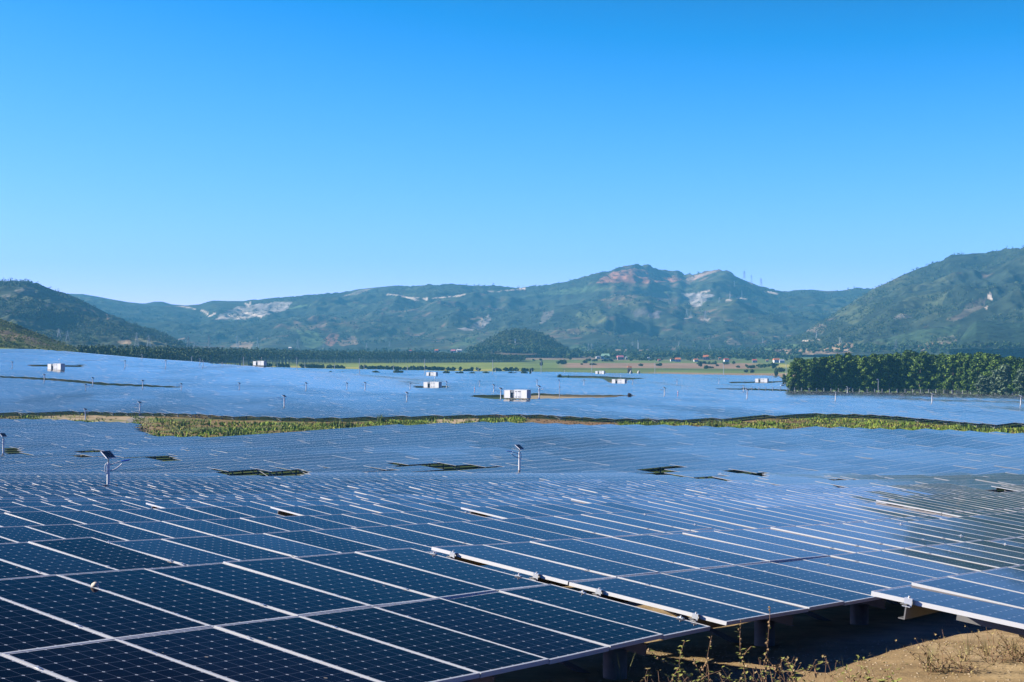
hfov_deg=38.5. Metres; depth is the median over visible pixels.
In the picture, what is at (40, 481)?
solar table
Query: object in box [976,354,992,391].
grove tree
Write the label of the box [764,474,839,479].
solar table
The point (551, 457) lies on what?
solar table
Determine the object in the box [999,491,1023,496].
solar table
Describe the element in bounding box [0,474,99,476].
solar table
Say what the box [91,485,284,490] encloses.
solar table
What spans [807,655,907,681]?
dry brush
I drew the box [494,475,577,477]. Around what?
solar table
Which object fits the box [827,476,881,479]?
solar table
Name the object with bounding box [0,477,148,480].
solar table
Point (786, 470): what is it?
solar table
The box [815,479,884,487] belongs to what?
solar table
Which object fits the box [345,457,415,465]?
solar table
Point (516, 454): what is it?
solar table
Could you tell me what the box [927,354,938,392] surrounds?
grove tree
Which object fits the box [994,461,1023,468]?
solar table
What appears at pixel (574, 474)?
solar table
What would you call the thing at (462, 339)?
hill trees
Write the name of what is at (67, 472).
solar table
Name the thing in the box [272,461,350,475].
solar table
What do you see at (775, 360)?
village house
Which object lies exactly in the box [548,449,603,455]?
solar table
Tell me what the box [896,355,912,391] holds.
grove tree
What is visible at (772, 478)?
solar table
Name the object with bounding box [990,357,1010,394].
grove tree
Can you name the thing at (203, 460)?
solar table
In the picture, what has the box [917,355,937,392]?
grove tree
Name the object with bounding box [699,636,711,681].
weed
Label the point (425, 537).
solar table
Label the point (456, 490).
solar table
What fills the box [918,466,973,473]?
solar table
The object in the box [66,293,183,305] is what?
hills
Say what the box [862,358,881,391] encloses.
grove tree
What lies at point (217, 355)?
tree belt
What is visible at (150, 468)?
solar table
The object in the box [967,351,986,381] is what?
grove tree
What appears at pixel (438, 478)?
solar table
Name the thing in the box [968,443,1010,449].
solar table
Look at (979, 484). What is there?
solar table
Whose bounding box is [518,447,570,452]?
solar table
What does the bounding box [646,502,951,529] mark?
solar table
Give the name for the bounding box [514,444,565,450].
solar table
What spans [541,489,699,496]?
solar table
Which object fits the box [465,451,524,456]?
solar table
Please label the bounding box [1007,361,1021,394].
grove tree
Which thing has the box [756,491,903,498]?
solar table
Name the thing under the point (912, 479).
solar table
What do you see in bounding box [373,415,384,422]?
reed clump
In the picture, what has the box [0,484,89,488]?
solar table
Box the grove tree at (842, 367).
[831,358,850,391]
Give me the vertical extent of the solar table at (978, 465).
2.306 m
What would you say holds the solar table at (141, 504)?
on the ground at (886, 624)
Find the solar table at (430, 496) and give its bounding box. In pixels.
[320,494,545,499]
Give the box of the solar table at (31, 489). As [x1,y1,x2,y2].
[0,486,145,490]
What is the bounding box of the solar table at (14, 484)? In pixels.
[0,484,32,485]
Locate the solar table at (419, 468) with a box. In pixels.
[388,465,443,471]
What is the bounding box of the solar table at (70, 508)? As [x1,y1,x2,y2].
[0,504,139,512]
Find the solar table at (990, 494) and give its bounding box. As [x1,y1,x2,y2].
[891,492,1012,498]
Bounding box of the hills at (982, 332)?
[949,320,1023,356]
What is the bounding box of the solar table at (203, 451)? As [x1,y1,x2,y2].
[175,450,224,459]
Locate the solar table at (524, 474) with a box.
[493,474,556,474]
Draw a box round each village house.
[601,354,609,358]
[617,355,623,359]
[773,358,779,362]
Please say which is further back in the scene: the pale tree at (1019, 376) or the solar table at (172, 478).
the pale tree at (1019, 376)
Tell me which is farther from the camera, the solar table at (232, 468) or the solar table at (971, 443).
the solar table at (971, 443)
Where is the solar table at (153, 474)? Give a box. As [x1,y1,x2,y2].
[100,474,207,476]
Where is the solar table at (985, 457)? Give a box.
[962,455,1009,460]
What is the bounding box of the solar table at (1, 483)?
[0,480,136,484]
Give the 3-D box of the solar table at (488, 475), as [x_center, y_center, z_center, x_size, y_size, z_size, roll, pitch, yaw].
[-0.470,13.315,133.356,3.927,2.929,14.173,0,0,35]
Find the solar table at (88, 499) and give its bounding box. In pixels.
[0,497,182,501]
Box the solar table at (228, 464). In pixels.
[187,460,273,473]
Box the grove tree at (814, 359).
[807,357,818,390]
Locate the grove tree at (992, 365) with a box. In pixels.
[984,359,999,394]
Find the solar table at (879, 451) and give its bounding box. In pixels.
[858,449,900,453]
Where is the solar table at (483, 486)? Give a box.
[410,483,556,489]
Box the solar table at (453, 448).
[420,446,476,449]
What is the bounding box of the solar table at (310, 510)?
[270,500,583,518]
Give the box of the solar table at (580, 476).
[545,475,626,477]
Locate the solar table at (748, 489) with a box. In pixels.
[686,485,814,492]
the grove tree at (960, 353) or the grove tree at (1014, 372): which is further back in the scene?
the grove tree at (960, 353)
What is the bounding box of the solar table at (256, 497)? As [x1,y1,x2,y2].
[177,494,417,499]
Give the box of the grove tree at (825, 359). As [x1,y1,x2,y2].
[815,356,832,390]
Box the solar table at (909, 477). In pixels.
[885,477,940,478]
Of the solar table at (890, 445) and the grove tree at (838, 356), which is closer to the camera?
the solar table at (890, 445)
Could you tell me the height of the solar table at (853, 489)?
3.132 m
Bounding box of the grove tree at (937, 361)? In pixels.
[925,358,943,390]
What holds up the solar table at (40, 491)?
on the ground at (886, 624)
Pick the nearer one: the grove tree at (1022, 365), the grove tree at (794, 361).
the grove tree at (1022, 365)
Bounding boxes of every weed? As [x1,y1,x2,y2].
[647,640,720,681]
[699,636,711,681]
[734,620,753,681]
[763,606,770,681]
[766,658,826,681]
[772,657,783,680]
[838,675,901,681]
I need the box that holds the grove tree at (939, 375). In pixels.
[934,358,951,389]
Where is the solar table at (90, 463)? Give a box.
[51,460,140,466]
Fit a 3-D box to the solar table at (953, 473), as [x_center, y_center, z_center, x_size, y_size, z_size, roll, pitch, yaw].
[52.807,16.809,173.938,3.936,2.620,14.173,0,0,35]
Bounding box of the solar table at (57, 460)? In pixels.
[17,457,105,462]
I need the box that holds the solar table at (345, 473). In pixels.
[313,473,378,473]
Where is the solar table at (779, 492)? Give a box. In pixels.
[653,490,803,496]
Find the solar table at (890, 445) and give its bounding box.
[868,443,911,448]
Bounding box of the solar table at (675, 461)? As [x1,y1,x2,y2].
[649,458,711,471]
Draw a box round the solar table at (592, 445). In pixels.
[564,442,615,448]
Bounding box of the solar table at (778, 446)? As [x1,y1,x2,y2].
[757,443,801,449]
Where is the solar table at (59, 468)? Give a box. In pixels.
[0,466,88,471]
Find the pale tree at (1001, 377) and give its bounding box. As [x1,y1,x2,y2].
[992,364,1014,394]
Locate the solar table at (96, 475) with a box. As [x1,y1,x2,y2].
[38,475,165,476]
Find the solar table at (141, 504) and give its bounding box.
[0,498,322,508]
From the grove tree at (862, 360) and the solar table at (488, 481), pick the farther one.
the grove tree at (862, 360)
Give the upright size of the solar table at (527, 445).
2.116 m
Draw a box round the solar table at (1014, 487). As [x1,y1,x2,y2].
[991,485,1023,491]
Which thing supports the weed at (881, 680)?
on the ground at (886, 624)
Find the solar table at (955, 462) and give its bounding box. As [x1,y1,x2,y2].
[930,459,979,466]
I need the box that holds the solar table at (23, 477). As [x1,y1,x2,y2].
[0,477,48,478]
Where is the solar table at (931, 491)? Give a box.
[882,488,964,494]
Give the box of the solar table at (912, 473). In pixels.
[876,471,930,474]
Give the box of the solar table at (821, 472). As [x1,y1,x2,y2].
[782,470,840,473]
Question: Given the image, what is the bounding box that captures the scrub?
[0,319,87,354]
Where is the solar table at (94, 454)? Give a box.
[77,451,142,457]
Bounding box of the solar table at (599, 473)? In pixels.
[566,473,632,473]
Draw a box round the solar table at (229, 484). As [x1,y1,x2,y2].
[148,481,317,486]
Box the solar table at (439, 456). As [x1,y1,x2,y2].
[406,454,470,466]
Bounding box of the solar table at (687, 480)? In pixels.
[656,478,722,482]
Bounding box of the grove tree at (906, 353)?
[898,350,912,391]
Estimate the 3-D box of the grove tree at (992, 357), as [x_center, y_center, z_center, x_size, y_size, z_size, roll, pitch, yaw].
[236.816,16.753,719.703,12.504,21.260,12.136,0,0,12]
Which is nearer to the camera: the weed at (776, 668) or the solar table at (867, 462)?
the weed at (776, 668)
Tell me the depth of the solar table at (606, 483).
100.09 m
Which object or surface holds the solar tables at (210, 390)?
on the ground at (886, 624)
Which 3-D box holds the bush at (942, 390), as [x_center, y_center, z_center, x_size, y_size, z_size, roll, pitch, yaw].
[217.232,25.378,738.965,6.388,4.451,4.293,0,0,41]
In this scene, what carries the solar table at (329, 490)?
on the ground at (886, 624)
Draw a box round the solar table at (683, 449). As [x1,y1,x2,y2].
[661,448,711,451]
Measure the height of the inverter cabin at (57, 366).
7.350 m
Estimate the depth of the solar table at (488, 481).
107.01 m
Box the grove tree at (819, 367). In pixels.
[811,358,828,388]
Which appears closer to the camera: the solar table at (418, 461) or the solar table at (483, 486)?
the solar table at (483, 486)
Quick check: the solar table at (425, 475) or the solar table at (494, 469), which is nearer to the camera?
the solar table at (425, 475)
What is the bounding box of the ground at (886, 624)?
[0,348,1023,681]
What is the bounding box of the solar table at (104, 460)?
[66,457,160,462]
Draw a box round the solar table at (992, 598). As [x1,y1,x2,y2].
[871,564,1023,637]
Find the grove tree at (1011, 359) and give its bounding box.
[1002,356,1015,394]
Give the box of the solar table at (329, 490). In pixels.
[231,487,418,493]
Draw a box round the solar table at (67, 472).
[26,471,104,472]
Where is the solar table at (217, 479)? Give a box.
[137,477,275,480]
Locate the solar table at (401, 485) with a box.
[348,482,491,488]
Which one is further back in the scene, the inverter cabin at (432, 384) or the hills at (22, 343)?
the hills at (22, 343)
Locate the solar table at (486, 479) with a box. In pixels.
[441,477,546,480]
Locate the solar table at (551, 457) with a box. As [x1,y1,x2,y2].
[524,454,581,460]
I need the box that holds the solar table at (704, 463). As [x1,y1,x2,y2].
[670,460,734,470]
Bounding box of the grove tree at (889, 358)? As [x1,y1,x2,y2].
[879,353,898,391]
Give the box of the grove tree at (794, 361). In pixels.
[787,358,804,391]
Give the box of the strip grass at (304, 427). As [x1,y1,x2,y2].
[0,413,1023,437]
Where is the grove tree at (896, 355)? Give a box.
[891,351,900,391]
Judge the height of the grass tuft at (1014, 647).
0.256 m
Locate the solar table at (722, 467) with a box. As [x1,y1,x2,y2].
[690,463,753,473]
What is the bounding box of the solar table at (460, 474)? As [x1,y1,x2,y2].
[433,474,492,474]
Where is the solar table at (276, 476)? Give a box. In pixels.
[225,475,337,478]
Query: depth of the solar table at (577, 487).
87.85 m
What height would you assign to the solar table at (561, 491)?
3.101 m
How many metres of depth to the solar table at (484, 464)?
203.92 m
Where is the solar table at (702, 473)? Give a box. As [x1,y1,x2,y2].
[666,470,732,478]
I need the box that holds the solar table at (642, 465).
[594,462,668,472]
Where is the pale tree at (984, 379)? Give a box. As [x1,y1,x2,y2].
[973,375,989,393]
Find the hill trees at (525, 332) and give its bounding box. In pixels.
[466,327,573,353]
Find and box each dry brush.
[646,671,731,681]
[676,657,790,681]
[703,653,809,681]
[755,654,862,681]
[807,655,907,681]
[895,629,994,674]
[946,626,1023,666]
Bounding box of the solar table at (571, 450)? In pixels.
[542,447,597,452]
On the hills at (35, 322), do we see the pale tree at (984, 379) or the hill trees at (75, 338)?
the hill trees at (75, 338)
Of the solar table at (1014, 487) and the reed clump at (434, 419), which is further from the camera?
the reed clump at (434, 419)
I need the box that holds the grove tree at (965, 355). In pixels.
[960,353,972,393]
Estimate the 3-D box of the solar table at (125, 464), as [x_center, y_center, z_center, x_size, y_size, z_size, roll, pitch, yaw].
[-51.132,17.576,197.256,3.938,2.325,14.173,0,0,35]
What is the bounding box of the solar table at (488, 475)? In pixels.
[443,475,536,476]
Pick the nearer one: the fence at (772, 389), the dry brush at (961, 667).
the dry brush at (961, 667)
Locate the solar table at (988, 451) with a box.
[969,449,1007,455]
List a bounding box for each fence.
[509,370,788,390]
[745,387,1012,394]
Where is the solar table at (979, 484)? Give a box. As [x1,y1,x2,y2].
[915,480,1005,492]
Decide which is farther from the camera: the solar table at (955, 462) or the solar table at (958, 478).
the solar table at (955, 462)
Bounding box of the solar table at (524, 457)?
[495,454,553,459]
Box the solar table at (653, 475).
[627,475,677,476]
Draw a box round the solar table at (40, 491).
[0,489,91,492]
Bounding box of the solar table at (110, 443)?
[80,441,144,451]
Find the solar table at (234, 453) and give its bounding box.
[211,450,281,455]
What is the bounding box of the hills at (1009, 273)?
[744,248,1023,355]
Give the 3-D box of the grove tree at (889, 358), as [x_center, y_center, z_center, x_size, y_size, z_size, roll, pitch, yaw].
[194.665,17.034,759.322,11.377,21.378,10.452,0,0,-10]
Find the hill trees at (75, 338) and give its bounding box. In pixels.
[0,278,212,350]
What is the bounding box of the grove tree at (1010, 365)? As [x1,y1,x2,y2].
[1001,363,1014,393]
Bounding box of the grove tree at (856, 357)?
[852,355,860,385]
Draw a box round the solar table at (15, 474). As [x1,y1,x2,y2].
[0,474,31,474]
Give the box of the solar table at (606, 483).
[548,480,665,485]
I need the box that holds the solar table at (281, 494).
[125,492,364,497]
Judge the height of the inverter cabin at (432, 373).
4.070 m
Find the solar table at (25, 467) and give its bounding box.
[0,465,57,469]
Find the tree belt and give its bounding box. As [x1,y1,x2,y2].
[76,344,525,364]
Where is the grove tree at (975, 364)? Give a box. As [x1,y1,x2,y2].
[966,356,984,393]
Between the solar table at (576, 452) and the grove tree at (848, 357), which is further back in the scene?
the grove tree at (848, 357)
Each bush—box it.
[556,359,566,363]
[782,374,786,382]
[789,381,793,390]
[937,387,949,392]
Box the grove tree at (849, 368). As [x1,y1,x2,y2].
[842,360,857,391]
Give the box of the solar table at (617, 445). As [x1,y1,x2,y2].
[591,443,642,448]
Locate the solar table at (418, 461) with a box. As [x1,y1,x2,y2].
[388,458,443,468]
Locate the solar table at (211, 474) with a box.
[161,473,223,476]
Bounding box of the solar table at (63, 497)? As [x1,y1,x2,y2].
[0,496,127,498]
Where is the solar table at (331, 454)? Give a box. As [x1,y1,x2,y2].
[303,451,369,456]
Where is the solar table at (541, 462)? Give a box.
[506,459,571,465]
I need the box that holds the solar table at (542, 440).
[519,437,568,443]
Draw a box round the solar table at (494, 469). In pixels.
[458,465,533,472]
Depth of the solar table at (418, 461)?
205.96 m
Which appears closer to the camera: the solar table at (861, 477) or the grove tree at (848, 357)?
the solar table at (861, 477)
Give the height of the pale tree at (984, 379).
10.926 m
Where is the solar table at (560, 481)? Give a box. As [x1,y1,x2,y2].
[489,479,607,483]
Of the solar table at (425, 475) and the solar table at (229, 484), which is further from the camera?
the solar table at (425, 475)
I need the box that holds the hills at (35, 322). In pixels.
[0,280,213,353]
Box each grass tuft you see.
[611,649,634,681]
[913,646,937,668]
[956,647,972,661]
[959,629,980,654]
[974,635,1000,655]
[1007,637,1023,652]
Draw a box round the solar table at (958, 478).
[937,477,1013,490]
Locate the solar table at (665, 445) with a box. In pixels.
[641,442,690,447]
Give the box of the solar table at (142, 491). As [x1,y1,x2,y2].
[0,490,164,494]
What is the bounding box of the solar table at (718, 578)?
[431,521,1023,645]
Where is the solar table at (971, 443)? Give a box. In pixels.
[948,440,989,447]
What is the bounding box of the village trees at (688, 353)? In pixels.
[248,341,1021,370]
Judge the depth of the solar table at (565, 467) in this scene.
192.75 m
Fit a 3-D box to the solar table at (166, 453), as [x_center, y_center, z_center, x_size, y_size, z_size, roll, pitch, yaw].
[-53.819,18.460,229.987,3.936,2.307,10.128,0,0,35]
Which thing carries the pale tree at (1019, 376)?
on the ground at (886, 624)
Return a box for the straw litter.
[581,639,1023,681]
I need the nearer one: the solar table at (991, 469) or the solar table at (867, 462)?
the solar table at (991, 469)
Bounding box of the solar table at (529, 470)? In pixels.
[473,468,551,472]
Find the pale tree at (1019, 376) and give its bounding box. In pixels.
[1012,368,1023,394]
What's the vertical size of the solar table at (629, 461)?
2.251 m
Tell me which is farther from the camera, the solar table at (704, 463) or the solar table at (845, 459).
the solar table at (845, 459)
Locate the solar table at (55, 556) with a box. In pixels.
[0,537,184,578]
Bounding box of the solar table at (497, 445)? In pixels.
[470,442,525,447]
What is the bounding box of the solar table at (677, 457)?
[649,454,705,467]
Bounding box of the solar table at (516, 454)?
[490,452,550,456]
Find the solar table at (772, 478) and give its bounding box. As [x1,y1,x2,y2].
[758,476,807,479]
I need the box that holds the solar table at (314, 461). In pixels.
[274,458,352,471]
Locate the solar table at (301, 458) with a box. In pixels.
[264,455,341,461]
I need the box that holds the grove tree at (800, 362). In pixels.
[793,359,809,390]
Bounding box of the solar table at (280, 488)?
[162,486,354,491]
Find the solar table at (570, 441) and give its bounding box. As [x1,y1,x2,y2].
[543,438,595,443]
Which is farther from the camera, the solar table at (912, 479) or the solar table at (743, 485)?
the solar table at (912, 479)
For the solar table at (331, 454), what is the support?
on the ground at (886, 624)
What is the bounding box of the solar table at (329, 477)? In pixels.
[274,475,390,478]
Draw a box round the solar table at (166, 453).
[139,451,192,460]
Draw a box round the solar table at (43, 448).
[21,447,83,452]
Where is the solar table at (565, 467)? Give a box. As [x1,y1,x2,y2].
[540,463,607,470]
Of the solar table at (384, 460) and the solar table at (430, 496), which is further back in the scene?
the solar table at (384, 460)
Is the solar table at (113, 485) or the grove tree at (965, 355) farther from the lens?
the grove tree at (965, 355)
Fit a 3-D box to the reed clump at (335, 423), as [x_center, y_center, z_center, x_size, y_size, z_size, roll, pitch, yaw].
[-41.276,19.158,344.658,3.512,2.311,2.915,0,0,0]
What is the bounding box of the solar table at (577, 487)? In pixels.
[522,483,651,489]
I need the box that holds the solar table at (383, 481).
[314,479,448,483]
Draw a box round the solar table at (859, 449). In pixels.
[839,447,880,451]
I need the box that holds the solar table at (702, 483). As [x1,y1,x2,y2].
[643,481,751,485]
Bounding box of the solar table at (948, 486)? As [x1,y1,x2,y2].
[888,483,997,492]
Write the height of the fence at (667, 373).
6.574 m
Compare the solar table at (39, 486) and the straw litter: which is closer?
the straw litter
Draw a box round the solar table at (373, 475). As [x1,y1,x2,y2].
[338,474,432,475]
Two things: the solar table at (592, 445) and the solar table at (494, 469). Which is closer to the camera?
the solar table at (494, 469)
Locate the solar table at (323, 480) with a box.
[257,479,383,481]
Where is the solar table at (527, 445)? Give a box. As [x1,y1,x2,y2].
[500,443,553,448]
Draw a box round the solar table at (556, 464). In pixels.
[522,461,590,467]
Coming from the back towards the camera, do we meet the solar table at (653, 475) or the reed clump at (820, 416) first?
the reed clump at (820, 416)
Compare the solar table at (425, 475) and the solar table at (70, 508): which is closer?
the solar table at (70, 508)
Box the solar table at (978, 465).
[953,461,1005,468]
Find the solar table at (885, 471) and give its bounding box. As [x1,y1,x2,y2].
[852,468,911,474]
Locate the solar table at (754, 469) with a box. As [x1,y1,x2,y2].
[728,464,801,475]
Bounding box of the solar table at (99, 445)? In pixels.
[61,443,134,452]
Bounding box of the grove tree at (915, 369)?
[907,354,930,391]
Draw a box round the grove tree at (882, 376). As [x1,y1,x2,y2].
[867,354,891,391]
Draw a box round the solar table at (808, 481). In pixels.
[755,478,841,487]
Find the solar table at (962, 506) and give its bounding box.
[876,496,1023,516]
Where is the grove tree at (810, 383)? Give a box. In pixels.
[799,361,817,390]
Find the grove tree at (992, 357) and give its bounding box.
[985,354,999,391]
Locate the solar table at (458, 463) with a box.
[433,458,501,469]
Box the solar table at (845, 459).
[819,456,868,462]
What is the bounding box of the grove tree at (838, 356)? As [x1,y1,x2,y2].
[833,354,843,390]
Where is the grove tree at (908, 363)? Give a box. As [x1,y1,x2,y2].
[901,357,921,391]
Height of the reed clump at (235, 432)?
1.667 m
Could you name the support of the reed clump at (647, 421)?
on the ground at (886, 624)
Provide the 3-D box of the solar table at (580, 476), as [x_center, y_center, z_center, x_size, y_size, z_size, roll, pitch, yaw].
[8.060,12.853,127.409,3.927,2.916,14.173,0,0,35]
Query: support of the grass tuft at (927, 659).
on the ground at (886, 624)
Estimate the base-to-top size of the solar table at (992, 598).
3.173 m
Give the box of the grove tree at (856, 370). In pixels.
[851,360,865,391]
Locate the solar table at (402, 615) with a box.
[0,548,710,681]
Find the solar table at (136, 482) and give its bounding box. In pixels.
[32,480,204,484]
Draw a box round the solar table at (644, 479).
[599,477,694,480]
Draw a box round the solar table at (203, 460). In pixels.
[163,457,243,462]
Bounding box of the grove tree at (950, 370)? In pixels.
[941,354,962,392]
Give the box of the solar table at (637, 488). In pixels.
[579,484,715,492]
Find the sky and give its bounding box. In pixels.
[0,0,1023,304]
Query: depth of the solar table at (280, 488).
80.53 m
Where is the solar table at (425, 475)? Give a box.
[386,474,479,476]
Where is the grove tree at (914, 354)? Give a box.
[905,351,921,391]
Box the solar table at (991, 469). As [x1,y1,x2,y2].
[963,466,1019,474]
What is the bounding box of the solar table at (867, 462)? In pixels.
[842,458,893,465]
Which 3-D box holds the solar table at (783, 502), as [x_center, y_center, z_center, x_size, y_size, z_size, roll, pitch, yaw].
[12.550,6.727,51.527,3.911,3.281,14.308,0,0,35]
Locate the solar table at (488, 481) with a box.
[427,479,543,483]
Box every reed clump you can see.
[175,421,186,425]
[194,428,215,433]
[222,428,249,435]
[331,418,343,426]
[341,421,355,427]
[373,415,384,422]
[427,415,436,421]
[642,415,650,425]
[697,419,725,426]
[775,424,793,427]
[814,413,829,418]
[998,426,1008,432]
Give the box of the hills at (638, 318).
[74,264,873,351]
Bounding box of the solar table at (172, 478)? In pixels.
[82,477,224,480]
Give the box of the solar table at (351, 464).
[317,461,398,470]
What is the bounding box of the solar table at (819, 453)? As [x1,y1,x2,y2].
[800,450,849,455]
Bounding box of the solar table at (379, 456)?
[344,454,413,463]
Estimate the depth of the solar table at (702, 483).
100.37 m
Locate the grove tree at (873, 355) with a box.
[868,353,876,391]
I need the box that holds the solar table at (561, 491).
[413,489,593,495]
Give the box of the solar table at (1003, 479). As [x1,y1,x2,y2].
[975,478,1023,489]
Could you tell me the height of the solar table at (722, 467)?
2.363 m
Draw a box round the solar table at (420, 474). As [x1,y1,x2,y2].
[395,473,476,474]
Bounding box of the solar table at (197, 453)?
[170,451,221,455]
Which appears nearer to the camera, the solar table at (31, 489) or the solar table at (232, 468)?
the solar table at (31, 489)
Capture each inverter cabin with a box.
[48,359,64,369]
[253,357,266,366]
[423,377,441,387]
[426,372,437,375]
[504,390,530,399]
[595,371,604,373]
[612,379,626,383]
[755,378,768,382]
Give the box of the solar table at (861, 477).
[840,476,889,479]
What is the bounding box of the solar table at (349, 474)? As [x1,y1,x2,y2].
[302,474,392,475]
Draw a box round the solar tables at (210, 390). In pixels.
[0,349,1023,490]
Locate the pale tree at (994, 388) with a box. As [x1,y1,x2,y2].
[987,373,999,394]
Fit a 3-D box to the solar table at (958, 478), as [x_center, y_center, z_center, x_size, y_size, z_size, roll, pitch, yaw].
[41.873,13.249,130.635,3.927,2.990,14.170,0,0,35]
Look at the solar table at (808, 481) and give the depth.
111.92 m
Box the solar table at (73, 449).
[18,447,91,455]
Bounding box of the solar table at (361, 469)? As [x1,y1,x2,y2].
[303,466,382,471]
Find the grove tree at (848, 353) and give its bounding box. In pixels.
[839,352,853,385]
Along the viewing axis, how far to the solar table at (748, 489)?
82.26 m
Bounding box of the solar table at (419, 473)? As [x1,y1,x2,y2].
[379,473,461,474]
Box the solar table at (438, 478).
[382,476,493,479]
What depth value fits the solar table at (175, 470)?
183.91 m
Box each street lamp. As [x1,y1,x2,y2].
[0,433,6,452]
[101,450,130,483]
[507,444,523,469]
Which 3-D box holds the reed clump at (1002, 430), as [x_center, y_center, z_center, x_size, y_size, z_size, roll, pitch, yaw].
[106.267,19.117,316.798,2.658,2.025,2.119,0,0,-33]
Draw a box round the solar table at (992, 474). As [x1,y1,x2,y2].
[972,473,1014,475]
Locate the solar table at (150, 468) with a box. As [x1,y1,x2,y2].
[101,465,196,472]
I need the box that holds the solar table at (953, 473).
[925,472,976,475]
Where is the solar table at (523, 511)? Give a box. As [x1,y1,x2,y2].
[461,499,761,518]
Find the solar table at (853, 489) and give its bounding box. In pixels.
[787,486,904,493]
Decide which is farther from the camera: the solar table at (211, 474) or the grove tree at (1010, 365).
the grove tree at (1010, 365)
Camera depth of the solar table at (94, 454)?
226.33 m
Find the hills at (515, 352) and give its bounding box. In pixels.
[467,329,578,355]
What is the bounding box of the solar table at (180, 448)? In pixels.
[114,447,187,457]
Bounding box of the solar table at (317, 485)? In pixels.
[281,482,430,486]
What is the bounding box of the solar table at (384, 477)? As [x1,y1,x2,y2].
[334,476,442,479]
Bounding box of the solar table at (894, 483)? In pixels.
[870,481,922,485]
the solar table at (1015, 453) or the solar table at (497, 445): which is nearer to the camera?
the solar table at (1015, 453)
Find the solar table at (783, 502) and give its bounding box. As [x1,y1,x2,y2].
[730,496,912,508]
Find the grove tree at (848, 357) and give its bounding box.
[844,355,853,391]
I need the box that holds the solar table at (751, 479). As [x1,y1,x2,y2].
[712,476,769,483]
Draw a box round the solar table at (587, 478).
[539,476,638,480]
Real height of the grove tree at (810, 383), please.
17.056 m
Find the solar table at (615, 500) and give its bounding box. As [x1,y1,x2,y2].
[571,495,770,502]
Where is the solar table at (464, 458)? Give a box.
[432,456,498,467]
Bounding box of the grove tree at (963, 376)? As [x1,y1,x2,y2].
[960,355,976,393]
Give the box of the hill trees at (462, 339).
[80,266,875,344]
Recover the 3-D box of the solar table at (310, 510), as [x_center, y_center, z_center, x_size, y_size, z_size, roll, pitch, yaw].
[-0.507,5.842,41.763,3.909,3.260,14.310,0,0,35]
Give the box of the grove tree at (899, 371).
[890,359,907,391]
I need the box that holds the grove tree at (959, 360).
[953,355,968,392]
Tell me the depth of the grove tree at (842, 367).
762.30 m
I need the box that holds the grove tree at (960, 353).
[951,352,963,392]
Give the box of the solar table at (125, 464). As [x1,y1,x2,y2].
[83,461,170,467]
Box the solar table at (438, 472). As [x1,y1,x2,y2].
[401,471,467,472]
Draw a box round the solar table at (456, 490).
[355,487,530,494]
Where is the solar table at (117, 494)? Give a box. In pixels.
[0,491,234,497]
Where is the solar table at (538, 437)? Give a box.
[515,435,563,440]
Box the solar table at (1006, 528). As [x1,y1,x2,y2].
[898,511,1023,547]
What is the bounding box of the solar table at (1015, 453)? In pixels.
[991,450,1023,456]
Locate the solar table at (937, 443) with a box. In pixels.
[917,440,959,446]
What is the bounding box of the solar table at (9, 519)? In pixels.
[0,506,281,526]
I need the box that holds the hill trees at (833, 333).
[759,245,1023,348]
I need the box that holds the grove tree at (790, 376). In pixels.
[786,364,800,390]
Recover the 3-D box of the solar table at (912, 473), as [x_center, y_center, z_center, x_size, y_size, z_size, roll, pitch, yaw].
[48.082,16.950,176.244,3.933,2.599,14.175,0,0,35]
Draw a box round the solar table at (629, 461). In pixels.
[596,458,661,469]
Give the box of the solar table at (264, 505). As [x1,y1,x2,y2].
[146,498,468,513]
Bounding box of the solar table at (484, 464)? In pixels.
[465,459,529,467]
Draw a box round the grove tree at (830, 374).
[822,359,839,391]
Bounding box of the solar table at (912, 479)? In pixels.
[874,478,945,481]
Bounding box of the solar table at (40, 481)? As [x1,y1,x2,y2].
[0,480,82,481]
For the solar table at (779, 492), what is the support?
on the ground at (886, 624)
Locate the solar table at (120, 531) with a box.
[0,510,491,542]
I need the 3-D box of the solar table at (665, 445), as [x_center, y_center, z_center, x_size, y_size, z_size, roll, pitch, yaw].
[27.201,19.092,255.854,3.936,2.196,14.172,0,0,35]
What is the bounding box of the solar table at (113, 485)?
[86,482,244,486]
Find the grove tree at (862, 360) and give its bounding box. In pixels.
[854,355,875,391]
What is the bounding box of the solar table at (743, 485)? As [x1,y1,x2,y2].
[706,483,774,487]
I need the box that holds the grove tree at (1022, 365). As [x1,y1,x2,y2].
[1015,358,1023,392]
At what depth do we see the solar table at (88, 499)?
51.58 m
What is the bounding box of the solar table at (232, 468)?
[207,463,283,475]
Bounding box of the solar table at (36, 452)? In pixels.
[20,450,64,454]
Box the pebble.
[91,582,98,586]
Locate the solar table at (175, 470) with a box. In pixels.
[120,467,220,472]
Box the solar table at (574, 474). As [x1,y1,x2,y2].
[537,474,612,475]
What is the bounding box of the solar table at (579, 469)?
[533,467,605,472]
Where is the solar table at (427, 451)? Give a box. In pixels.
[398,450,457,453]
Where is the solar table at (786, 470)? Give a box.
[758,468,813,473]
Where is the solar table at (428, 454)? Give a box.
[408,452,469,455]
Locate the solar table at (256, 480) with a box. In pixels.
[204,478,337,481]
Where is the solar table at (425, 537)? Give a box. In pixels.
[110,512,717,592]
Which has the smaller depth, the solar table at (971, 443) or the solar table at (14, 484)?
the solar table at (14, 484)
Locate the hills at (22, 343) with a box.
[0,320,75,351]
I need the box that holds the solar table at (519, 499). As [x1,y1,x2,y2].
[456,495,656,501]
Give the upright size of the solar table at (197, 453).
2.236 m
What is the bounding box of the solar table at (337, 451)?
[304,449,371,453]
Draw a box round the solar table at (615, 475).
[578,474,653,475]
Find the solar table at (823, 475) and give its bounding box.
[809,473,857,478]

